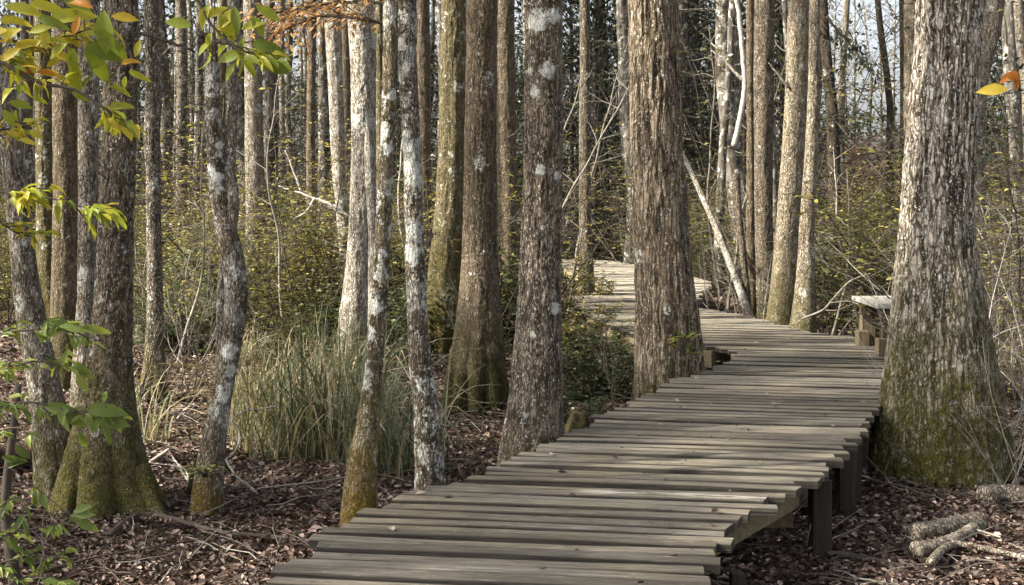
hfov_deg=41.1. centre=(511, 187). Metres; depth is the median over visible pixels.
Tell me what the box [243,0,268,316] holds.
tree
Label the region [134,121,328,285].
shrub
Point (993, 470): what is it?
bare shrub
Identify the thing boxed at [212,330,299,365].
grass clump
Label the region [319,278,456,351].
shrub
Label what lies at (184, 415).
fallen branch
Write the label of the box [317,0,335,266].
tree
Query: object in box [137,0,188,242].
tree
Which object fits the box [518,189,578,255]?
shrub
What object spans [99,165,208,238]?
shrub
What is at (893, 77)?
bare tree
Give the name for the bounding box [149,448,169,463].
fallen branch
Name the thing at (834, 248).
shrub
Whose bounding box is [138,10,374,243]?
understory tree
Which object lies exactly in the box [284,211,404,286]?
shrub
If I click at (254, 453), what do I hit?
grass clump
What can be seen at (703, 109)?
evergreen tree
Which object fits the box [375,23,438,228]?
evergreen tree
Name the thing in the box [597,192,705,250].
shrub
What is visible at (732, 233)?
shrub
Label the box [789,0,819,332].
tree
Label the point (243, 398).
grass clump
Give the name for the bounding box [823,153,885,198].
shrub
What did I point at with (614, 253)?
shrub
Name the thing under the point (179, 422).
fallen branch
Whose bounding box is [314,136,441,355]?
sapling
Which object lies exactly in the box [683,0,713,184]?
tree
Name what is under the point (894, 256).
shrub
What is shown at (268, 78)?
tree
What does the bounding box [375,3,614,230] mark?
understory tree
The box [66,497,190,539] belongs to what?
fallen branch
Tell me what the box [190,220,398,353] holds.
shrub
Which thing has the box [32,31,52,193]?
tree
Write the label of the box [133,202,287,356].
bare shrub
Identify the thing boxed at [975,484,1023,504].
fallen log
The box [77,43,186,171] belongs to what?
tree
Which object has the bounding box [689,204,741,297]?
shrub
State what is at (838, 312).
sapling
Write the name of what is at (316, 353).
grass clump
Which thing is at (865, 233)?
shrub
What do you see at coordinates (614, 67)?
evergreen tree
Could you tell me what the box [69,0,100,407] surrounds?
tree
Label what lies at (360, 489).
tree
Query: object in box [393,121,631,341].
shrub
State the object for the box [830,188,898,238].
shrub
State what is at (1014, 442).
grass clump
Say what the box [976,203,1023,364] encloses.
shrub
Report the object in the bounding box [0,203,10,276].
shrub
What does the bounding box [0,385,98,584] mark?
sapling
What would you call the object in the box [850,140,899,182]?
shrub
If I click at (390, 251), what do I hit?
shrub
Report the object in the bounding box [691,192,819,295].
shrub
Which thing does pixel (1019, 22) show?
tree
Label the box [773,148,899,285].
shrub
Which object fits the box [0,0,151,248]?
sapling
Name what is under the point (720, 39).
tree
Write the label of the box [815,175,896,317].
shrub
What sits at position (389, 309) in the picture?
shrub
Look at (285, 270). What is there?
shrub
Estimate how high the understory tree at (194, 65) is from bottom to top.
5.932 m
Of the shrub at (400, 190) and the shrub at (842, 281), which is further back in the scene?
the shrub at (400, 190)
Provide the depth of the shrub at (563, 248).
30.57 m
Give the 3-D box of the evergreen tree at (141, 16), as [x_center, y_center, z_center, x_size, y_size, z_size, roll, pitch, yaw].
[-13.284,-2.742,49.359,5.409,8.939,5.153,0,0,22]
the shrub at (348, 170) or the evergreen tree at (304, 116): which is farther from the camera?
the evergreen tree at (304, 116)
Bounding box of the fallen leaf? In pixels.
[310,525,322,528]
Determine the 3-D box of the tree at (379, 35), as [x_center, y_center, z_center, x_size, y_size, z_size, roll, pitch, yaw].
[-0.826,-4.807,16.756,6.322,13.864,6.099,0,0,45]
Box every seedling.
[182,463,229,478]
[668,330,703,355]
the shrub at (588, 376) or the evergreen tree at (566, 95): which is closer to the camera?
the shrub at (588, 376)
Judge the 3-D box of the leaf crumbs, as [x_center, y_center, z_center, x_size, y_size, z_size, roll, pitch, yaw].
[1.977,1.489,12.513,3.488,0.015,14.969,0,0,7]
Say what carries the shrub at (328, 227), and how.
on the ground
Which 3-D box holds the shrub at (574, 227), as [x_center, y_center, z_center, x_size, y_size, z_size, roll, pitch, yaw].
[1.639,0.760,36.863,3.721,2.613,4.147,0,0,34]
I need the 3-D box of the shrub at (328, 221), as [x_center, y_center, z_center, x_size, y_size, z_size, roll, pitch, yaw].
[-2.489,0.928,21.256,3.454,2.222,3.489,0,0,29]
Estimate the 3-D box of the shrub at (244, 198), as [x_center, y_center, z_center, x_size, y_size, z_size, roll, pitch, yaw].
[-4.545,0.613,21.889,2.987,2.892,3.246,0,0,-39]
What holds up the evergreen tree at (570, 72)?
on the ground
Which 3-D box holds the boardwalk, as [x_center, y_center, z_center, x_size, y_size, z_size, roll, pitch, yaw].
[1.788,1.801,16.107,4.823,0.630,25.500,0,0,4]
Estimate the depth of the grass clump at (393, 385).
11.57 m
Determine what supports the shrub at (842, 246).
on the ground
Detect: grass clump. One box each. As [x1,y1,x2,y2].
[67,368,178,402]
[134,302,489,467]
[135,366,209,443]
[141,321,403,436]
[144,318,447,468]
[174,294,437,407]
[196,392,355,464]
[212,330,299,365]
[213,303,303,360]
[251,308,482,425]
[256,333,362,378]
[262,345,505,481]
[292,327,405,382]
[351,414,441,464]
[383,320,434,367]
[994,319,1022,379]
[1008,400,1023,458]
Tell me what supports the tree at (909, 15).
on the ground
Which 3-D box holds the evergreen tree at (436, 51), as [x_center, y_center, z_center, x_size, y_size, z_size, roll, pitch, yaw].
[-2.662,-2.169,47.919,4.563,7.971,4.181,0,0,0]
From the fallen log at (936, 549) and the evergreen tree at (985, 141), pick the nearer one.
the fallen log at (936, 549)
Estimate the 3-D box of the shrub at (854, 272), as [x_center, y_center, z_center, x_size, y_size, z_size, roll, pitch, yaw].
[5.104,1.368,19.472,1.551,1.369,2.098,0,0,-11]
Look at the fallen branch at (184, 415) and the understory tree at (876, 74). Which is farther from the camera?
the understory tree at (876, 74)
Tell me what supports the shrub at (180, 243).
on the ground
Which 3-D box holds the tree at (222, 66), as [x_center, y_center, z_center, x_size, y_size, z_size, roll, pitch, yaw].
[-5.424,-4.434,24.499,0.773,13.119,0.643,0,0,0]
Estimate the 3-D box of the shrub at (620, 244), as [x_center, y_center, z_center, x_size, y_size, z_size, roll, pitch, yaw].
[-0.021,0.545,16.883,3.305,2.945,3.041,0,0,2]
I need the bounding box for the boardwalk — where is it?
[261,259,884,584]
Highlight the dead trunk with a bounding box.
[683,150,752,315]
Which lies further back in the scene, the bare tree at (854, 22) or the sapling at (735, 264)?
the bare tree at (854, 22)
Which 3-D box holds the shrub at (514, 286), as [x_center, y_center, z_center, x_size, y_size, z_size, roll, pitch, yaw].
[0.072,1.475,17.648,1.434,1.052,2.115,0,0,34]
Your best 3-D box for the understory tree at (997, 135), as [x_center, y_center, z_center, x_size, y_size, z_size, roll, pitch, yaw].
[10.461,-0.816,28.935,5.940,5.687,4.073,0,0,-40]
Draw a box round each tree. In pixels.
[0,0,196,208]
[0,0,204,268]
[0,5,52,195]
[0,14,226,283]
[0,31,175,213]
[0,37,71,506]
[6,1,327,272]
[17,0,28,148]
[24,0,35,229]
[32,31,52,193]
[34,0,52,319]
[45,0,194,525]
[49,0,77,393]
[51,0,317,242]
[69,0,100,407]
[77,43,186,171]
[98,3,193,230]
[99,0,211,270]
[99,31,437,248]
[100,68,317,235]
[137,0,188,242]
[138,0,170,404]
[138,1,439,222]
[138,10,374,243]
[141,16,210,191]
[142,21,211,123]
[143,18,317,230]
[168,1,212,217]
[171,2,317,228]
[175,0,187,255]
[175,0,288,237]
[186,0,203,197]
[188,2,317,232]
[190,0,253,519]
[191,0,205,252]
[191,0,212,48]
[193,0,227,293]
[195,83,398,244]
[196,2,205,213]
[205,14,300,191]
[212,0,214,32]
[214,0,230,472]
[239,0,397,526]
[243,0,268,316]
[262,1,438,217]
[263,0,304,154]
[263,0,305,243]
[263,0,316,222]
[264,0,274,250]
[266,6,439,224]
[267,66,438,233]
[277,0,286,228]
[278,0,348,296]
[278,119,437,198]
[279,87,516,196]
[280,0,616,197]
[290,72,331,209]
[297,48,395,199]
[301,0,306,199]
[305,0,316,277]
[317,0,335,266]
[336,0,376,372]
[340,0,350,206]
[364,125,376,330]
[375,0,386,318]
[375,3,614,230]
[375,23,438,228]
[375,84,435,208]
[393,0,579,209]
[395,22,438,185]
[398,0,444,490]
[416,0,431,276]
[426,0,465,355]
[430,0,438,138]
[431,0,440,178]
[431,78,437,203]
[433,104,614,203]
[439,0,523,413]
[496,0,519,341]
[496,0,564,466]
[515,0,625,258]
[515,1,903,273]
[515,6,853,258]
[515,31,523,201]
[515,54,610,234]
[515,62,578,225]
[516,0,697,259]
[516,38,715,254]
[517,2,903,234]
[517,11,746,235]
[519,36,619,248]
[563,0,695,246]
[563,0,902,276]
[568,0,713,249]
[572,4,578,213]
[577,0,594,325]
[578,2,717,212]
[591,0,603,219]
[591,0,781,221]
[600,8,612,255]
[606,41,820,250]
[616,0,633,263]
[616,0,997,222]
[628,0,705,400]
[678,0,714,179]
[678,0,745,292]
[678,0,850,220]
[678,10,779,192]
[679,0,687,137]
[680,1,902,207]
[682,66,902,206]
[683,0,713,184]
[690,0,784,250]
[694,25,902,227]
[697,34,706,206]
[698,0,867,211]
[699,0,745,191]
[701,1,1023,334]
[707,8,826,194]
[708,29,901,207]
[711,0,751,309]
[712,0,735,296]
[724,0,1023,339]
[733,0,745,189]
[746,0,756,318]
[753,0,774,318]
[765,0,808,324]
[774,2,1023,299]
[775,0,780,157]
[776,25,835,226]
[781,0,802,194]
[783,0,872,274]
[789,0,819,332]
[819,121,822,224]
[820,0,889,231]
[820,39,1023,315]
[821,0,1022,242]
[822,0,857,88]
[829,0,872,148]
[830,0,878,153]
[833,0,899,155]
[837,0,849,196]
[840,45,1021,224]
[850,0,899,144]
[853,0,899,159]
[864,34,1004,231]
[868,0,1019,490]
[875,0,894,233]
[878,54,1002,218]
[881,1,899,64]
[892,1,1021,216]
[899,0,903,192]
[903,0,915,153]
[975,0,1004,284]
[983,1,1023,229]
[985,0,1023,319]
[985,50,1021,244]
[986,37,1022,245]
[1013,0,1023,157]
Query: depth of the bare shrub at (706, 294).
18.66 m
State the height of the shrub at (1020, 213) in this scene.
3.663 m
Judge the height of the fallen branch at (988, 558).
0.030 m
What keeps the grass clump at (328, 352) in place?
on the ground
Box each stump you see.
[187,450,198,496]
[565,411,589,432]
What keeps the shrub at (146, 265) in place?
on the ground
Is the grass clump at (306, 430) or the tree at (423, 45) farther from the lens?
the tree at (423, 45)
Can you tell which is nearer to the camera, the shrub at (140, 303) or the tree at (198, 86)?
the shrub at (140, 303)
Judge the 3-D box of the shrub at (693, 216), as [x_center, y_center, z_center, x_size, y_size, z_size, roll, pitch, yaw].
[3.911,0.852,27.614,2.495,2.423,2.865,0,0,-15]
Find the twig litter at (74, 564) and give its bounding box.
[0,286,1023,584]
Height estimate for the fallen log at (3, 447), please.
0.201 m
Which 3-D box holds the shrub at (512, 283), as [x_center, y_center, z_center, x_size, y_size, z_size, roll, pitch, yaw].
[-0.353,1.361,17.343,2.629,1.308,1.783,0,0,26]
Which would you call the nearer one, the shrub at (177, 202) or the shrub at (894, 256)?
the shrub at (894, 256)
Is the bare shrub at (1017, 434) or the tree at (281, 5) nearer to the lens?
the bare shrub at (1017, 434)
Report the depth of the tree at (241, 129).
29.62 m
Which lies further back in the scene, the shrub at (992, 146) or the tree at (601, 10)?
the shrub at (992, 146)
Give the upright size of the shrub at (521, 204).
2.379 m
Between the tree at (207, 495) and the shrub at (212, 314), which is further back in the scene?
the shrub at (212, 314)
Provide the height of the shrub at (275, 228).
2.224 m
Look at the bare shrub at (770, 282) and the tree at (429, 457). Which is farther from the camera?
the bare shrub at (770, 282)
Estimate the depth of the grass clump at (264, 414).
10.13 m
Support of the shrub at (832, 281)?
on the ground
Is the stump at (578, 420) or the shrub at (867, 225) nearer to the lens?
the stump at (578, 420)
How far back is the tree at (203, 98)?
52.55 m
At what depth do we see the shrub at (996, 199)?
17.55 m
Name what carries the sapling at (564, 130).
on the ground
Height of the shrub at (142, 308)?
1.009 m
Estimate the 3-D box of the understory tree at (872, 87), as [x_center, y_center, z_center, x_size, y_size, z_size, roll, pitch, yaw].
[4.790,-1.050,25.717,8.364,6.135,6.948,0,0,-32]
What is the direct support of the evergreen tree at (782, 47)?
on the ground
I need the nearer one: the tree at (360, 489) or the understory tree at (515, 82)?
the tree at (360, 489)
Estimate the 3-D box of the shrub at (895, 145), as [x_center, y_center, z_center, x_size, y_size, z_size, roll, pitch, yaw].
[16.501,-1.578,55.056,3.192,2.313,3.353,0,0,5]
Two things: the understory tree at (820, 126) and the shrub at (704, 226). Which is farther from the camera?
the understory tree at (820, 126)
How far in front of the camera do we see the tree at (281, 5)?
39.91 m
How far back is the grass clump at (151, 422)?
10.61 m
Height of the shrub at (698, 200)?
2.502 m
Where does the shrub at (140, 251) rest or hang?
on the ground
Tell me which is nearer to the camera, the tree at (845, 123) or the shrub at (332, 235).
the shrub at (332, 235)
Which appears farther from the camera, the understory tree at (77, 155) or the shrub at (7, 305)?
the understory tree at (77, 155)
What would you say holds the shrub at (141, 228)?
on the ground
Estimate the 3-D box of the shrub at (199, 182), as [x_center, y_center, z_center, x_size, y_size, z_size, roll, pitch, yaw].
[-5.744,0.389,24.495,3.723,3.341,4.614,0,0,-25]
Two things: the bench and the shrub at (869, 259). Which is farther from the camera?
the shrub at (869, 259)
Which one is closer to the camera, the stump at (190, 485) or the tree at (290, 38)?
the stump at (190, 485)
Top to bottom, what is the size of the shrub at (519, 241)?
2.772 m
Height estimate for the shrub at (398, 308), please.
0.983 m
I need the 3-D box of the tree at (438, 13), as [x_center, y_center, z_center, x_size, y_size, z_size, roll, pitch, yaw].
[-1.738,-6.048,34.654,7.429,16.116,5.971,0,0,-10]
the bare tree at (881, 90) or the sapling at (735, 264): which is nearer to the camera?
the sapling at (735, 264)
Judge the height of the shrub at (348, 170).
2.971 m
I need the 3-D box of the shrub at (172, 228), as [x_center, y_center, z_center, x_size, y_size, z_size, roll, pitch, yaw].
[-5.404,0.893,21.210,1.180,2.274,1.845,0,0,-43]
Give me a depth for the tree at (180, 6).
30.40 m
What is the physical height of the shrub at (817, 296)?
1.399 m
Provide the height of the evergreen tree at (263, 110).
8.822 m
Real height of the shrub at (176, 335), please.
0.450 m
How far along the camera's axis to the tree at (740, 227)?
17.57 m
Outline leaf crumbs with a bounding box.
[401,289,874,582]
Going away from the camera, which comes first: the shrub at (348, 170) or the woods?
the shrub at (348, 170)
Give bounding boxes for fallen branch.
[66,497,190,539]
[106,512,289,539]
[141,416,204,425]
[148,451,188,480]
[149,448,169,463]
[154,404,201,430]
[225,405,276,494]
[320,459,409,478]
[801,273,870,319]
[826,550,904,583]
[862,452,926,490]
[960,552,1023,566]
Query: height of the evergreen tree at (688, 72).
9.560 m
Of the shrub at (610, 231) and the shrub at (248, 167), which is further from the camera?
the shrub at (610, 231)
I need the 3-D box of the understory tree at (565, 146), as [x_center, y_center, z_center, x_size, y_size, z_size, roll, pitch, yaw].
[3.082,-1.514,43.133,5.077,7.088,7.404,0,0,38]
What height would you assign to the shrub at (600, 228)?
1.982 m
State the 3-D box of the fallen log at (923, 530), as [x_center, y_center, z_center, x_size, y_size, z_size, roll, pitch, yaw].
[2.462,1.925,7.737,0.571,0.114,0.113,0,0,-34]
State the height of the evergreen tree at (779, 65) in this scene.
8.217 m
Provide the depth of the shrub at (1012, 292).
15.62 m
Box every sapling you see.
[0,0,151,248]
[0,317,132,474]
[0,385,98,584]
[162,69,263,365]
[164,0,291,80]
[204,53,328,353]
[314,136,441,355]
[392,91,435,254]
[499,41,628,271]
[500,64,616,289]
[562,38,628,314]
[682,25,738,296]
[705,38,785,312]
[804,129,886,334]
[815,113,904,328]
[854,145,1004,293]
[898,75,1022,354]
[975,142,1023,377]
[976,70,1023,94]
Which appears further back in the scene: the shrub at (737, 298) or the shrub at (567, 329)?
the shrub at (737, 298)
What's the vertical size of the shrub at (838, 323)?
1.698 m
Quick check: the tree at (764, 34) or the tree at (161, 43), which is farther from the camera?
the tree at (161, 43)
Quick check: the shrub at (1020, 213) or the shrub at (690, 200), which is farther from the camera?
the shrub at (690, 200)
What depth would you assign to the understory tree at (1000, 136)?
23.93 m
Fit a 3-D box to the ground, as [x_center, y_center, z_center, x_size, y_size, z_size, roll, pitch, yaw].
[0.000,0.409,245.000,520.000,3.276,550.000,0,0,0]
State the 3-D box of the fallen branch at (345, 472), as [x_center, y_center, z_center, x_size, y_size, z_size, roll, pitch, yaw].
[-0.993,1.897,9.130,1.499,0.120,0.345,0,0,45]
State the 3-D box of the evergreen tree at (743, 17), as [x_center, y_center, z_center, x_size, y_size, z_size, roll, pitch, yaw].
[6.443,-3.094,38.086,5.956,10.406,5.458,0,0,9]
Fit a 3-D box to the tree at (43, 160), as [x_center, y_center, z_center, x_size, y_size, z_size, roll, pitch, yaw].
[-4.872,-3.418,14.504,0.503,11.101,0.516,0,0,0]
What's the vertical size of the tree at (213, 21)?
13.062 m
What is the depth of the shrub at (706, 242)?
27.77 m
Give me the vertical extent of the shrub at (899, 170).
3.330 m
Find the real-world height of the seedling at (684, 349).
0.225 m
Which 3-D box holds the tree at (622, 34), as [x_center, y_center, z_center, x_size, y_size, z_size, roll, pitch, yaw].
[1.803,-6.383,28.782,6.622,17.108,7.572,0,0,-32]
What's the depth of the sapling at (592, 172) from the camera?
21.29 m
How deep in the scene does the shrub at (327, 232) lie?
17.72 m
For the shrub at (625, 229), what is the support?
on the ground
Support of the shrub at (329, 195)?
on the ground
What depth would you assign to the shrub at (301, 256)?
17.32 m
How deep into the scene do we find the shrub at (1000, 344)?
11.74 m
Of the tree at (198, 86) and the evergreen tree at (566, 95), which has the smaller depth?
the tree at (198, 86)
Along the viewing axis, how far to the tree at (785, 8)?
28.11 m
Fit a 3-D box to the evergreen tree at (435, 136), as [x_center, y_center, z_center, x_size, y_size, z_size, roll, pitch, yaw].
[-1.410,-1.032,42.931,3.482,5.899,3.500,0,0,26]
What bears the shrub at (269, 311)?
on the ground
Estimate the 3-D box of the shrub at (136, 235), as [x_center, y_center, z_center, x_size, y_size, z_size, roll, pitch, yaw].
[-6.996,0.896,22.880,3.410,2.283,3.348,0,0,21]
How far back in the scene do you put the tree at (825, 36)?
26.89 m
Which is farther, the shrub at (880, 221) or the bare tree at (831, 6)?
the bare tree at (831, 6)
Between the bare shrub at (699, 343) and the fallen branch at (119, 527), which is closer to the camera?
the fallen branch at (119, 527)
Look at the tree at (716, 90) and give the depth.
37.69 m
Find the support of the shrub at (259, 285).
on the ground
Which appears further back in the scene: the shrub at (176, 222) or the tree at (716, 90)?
the tree at (716, 90)
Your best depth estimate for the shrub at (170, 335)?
16.11 m
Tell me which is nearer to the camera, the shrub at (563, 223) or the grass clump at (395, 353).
the grass clump at (395, 353)
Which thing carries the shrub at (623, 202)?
on the ground
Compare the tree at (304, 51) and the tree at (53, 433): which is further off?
the tree at (304, 51)
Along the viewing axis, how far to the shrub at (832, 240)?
20.32 m
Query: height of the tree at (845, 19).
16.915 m
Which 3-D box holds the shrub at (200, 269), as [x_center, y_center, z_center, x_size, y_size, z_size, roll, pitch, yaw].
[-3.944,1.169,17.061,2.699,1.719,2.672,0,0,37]
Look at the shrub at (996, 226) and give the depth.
15.90 m
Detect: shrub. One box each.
[0,189,35,280]
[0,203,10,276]
[0,211,35,324]
[0,217,12,310]
[0,218,35,325]
[1,203,210,286]
[31,194,145,268]
[35,195,167,266]
[44,223,215,426]
[97,199,252,314]
[98,52,403,347]
[98,123,300,279]
[98,151,243,271]
[98,189,278,294]
[98,199,146,257]
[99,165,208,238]
[132,286,216,353]
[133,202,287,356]
[133,217,293,401]
[133,219,164,297]
[133,223,335,343]
[133,234,251,320]
[133,269,172,326]
[133,272,215,342]
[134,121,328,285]
[134,160,259,324]
[134,173,197,299]
[134,198,238,303]
[134,224,168,296]
[134,236,216,294]
[135,56,432,335]
[135,144,328,319]
[135,158,293,317]
[135,185,245,293]
[137,122,332,282]
[137,160,205,199]
[138,148,375,282]
[139,133,330,291]
[139,315,203,351]
[141,236,284,323]
[145,303,215,355]
[161,148,432,338]
[163,287,258,349]
[164,109,403,300]
[164,311,215,339]
[177,176,339,296]
[181,219,347,338]
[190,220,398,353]
[191,168,404,293]
[198,209,337,296]
[206,201,401,337]
[216,228,339,333]
[238,197,432,331]
[242,177,434,296]
[245,260,341,359]
[246,248,339,312]
[249,280,314,327]
[250,191,347,310]
[252,78,437,320]
[258,140,434,329]
[262,227,346,335]
[265,151,404,307]
[265,180,427,336]
[265,180,435,257]
[268,216,404,285]
[273,109,616,336]
[277,174,403,242]
[278,293,334,333]
[281,274,405,352]
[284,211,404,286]
[288,227,404,300]
[289,308,436,367]
[292,194,431,242]
[304,154,435,264]
[306,286,406,351]
[313,138,571,324]
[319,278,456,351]
[320,169,431,338]
[338,288,438,360]
[387,290,406,344]
[390,247,564,338]
[390,261,578,341]
[391,130,598,324]
[392,194,433,281]
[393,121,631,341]
[398,114,631,340]
[425,246,580,339]
[434,167,595,229]
[499,266,597,330]
[504,305,622,374]
[505,329,633,403]
[515,285,581,349]
[517,170,563,242]
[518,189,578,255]
[518,198,603,258]
[561,190,624,267]
[561,301,634,374]
[562,170,623,258]
[562,252,620,320]
[562,338,633,397]
[563,146,727,269]
[563,157,716,261]
[563,371,643,424]
[564,159,698,253]
[566,217,624,262]
[567,203,619,257]
[569,186,726,263]
[570,220,774,410]
[577,180,624,253]
[592,186,625,261]
[594,191,727,260]
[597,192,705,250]
[597,213,699,261]
[606,209,822,314]
[615,171,699,253]
[627,188,738,291]
[636,259,784,384]
[686,163,708,229]
[686,173,818,255]
[688,170,743,245]
[688,189,888,278]
[688,198,733,287]
[689,177,730,278]
[689,199,730,286]
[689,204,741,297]
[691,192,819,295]
[692,147,746,303]
[692,214,730,275]
[699,238,864,326]
[701,208,824,318]
[702,210,890,334]
[711,114,898,275]
[715,118,895,227]
[724,195,829,259]
[743,207,879,306]
[763,215,865,334]
[765,197,1023,487]
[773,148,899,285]
[773,153,900,312]
[773,180,890,324]
[775,188,1017,336]
[776,136,1022,378]
[784,150,1023,412]
[800,72,1023,448]
[807,172,1023,350]
[813,273,1023,470]
[814,168,983,337]
[814,186,898,311]
[814,204,895,335]
[814,216,896,335]
[815,156,988,261]
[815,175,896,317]
[815,178,1008,259]
[815,184,990,337]
[815,232,893,295]
[815,234,895,328]
[815,244,895,326]
[816,169,899,294]
[818,288,1023,424]
[821,128,875,167]
[822,126,885,176]
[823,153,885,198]
[823,179,901,256]
[823,194,1023,370]
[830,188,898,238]
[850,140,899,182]
[853,5,1023,382]
[857,157,1023,323]
[858,147,1009,201]
[861,181,898,266]
[866,229,1022,289]
[876,145,1023,333]
[877,245,1023,349]
[880,118,899,168]
[885,213,1023,374]
[894,179,1023,342]
[975,189,1023,315]
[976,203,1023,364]
[977,202,1023,415]
[978,193,1023,340]
[985,116,1022,158]
[986,164,1023,280]
[986,173,1010,248]
[986,185,1010,298]
[987,194,1023,302]
[987,244,1023,347]
[993,125,1023,383]
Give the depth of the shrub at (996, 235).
19.55 m
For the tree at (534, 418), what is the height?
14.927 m
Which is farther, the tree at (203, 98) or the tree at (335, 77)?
the tree at (203, 98)
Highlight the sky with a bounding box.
[0,0,1023,188]
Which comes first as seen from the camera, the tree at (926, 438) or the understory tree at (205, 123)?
the tree at (926, 438)
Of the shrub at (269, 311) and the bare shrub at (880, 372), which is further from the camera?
the shrub at (269, 311)
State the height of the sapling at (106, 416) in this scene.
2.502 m
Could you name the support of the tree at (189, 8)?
on the ground
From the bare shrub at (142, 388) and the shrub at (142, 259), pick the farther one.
the shrub at (142, 259)
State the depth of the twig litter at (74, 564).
7.65 m
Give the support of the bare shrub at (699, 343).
on the ground
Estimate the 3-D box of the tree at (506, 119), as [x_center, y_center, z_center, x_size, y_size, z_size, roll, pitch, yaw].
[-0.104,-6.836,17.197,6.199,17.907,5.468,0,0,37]
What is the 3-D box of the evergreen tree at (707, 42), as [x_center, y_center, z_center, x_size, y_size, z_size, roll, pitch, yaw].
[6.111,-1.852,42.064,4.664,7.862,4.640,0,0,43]
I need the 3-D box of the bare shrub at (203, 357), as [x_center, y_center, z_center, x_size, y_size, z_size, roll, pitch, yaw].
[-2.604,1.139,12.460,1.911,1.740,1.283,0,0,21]
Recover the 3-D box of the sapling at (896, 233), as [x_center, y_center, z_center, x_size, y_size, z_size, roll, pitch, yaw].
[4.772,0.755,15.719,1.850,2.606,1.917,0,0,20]
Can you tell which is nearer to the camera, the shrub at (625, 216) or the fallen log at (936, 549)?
the fallen log at (936, 549)
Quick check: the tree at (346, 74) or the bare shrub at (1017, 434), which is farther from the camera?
the tree at (346, 74)
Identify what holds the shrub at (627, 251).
on the ground
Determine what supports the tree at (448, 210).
on the ground
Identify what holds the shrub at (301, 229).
on the ground
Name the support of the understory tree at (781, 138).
on the ground
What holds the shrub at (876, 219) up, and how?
on the ground
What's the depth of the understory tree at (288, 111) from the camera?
32.88 m
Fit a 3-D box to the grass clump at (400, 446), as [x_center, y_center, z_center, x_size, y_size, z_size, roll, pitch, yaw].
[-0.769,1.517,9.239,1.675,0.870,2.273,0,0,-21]
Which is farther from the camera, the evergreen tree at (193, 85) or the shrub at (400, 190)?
the evergreen tree at (193, 85)
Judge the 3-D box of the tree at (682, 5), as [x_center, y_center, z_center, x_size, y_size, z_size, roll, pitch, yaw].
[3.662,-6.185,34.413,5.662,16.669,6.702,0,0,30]
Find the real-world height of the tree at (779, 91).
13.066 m
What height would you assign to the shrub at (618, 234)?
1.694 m
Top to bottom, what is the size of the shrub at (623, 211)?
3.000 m
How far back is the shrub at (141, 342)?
16.32 m
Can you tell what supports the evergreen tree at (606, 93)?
on the ground
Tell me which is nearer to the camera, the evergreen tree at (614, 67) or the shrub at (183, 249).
the shrub at (183, 249)
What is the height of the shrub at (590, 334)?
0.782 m
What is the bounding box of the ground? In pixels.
[0,160,1023,584]
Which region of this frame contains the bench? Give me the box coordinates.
[852,296,890,355]
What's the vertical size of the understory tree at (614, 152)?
6.411 m
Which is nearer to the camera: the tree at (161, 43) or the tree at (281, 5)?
the tree at (161, 43)
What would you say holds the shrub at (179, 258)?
on the ground
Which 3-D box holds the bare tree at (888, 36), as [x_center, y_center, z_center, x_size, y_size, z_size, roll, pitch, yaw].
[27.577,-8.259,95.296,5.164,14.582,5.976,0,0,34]
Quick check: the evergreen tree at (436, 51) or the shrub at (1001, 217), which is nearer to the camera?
the shrub at (1001, 217)
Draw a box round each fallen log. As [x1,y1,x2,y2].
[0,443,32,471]
[905,511,983,540]
[909,517,1023,567]
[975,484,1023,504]
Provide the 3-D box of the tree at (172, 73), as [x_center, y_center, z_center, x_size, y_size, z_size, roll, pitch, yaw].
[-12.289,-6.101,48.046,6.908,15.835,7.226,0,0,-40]
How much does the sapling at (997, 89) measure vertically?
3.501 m
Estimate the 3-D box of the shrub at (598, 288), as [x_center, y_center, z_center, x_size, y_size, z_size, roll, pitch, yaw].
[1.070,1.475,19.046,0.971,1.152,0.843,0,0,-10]
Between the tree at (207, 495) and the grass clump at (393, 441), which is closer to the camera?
the tree at (207, 495)
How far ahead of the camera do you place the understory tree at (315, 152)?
33.86 m
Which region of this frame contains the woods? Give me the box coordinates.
[0,0,1021,208]
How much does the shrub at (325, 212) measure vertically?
3.752 m
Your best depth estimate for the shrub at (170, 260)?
19.17 m
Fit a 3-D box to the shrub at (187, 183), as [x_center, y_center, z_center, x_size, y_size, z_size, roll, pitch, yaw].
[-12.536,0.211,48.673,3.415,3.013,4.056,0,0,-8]
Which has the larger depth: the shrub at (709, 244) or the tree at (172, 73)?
the tree at (172, 73)
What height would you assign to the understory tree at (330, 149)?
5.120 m
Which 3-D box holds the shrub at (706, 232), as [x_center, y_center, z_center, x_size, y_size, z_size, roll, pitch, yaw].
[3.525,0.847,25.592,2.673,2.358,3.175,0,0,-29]
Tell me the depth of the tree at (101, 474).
8.15 m
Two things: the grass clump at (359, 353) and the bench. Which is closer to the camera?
the bench
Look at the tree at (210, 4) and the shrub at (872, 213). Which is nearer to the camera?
the shrub at (872, 213)
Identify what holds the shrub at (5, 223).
on the ground
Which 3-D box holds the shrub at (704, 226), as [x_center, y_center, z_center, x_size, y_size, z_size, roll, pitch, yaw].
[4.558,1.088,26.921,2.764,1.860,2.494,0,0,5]
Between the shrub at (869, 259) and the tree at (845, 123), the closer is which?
the shrub at (869, 259)
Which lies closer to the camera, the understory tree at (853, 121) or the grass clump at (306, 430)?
the grass clump at (306, 430)
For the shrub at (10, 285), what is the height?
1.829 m
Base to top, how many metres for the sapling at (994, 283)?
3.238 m
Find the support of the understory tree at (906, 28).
on the ground

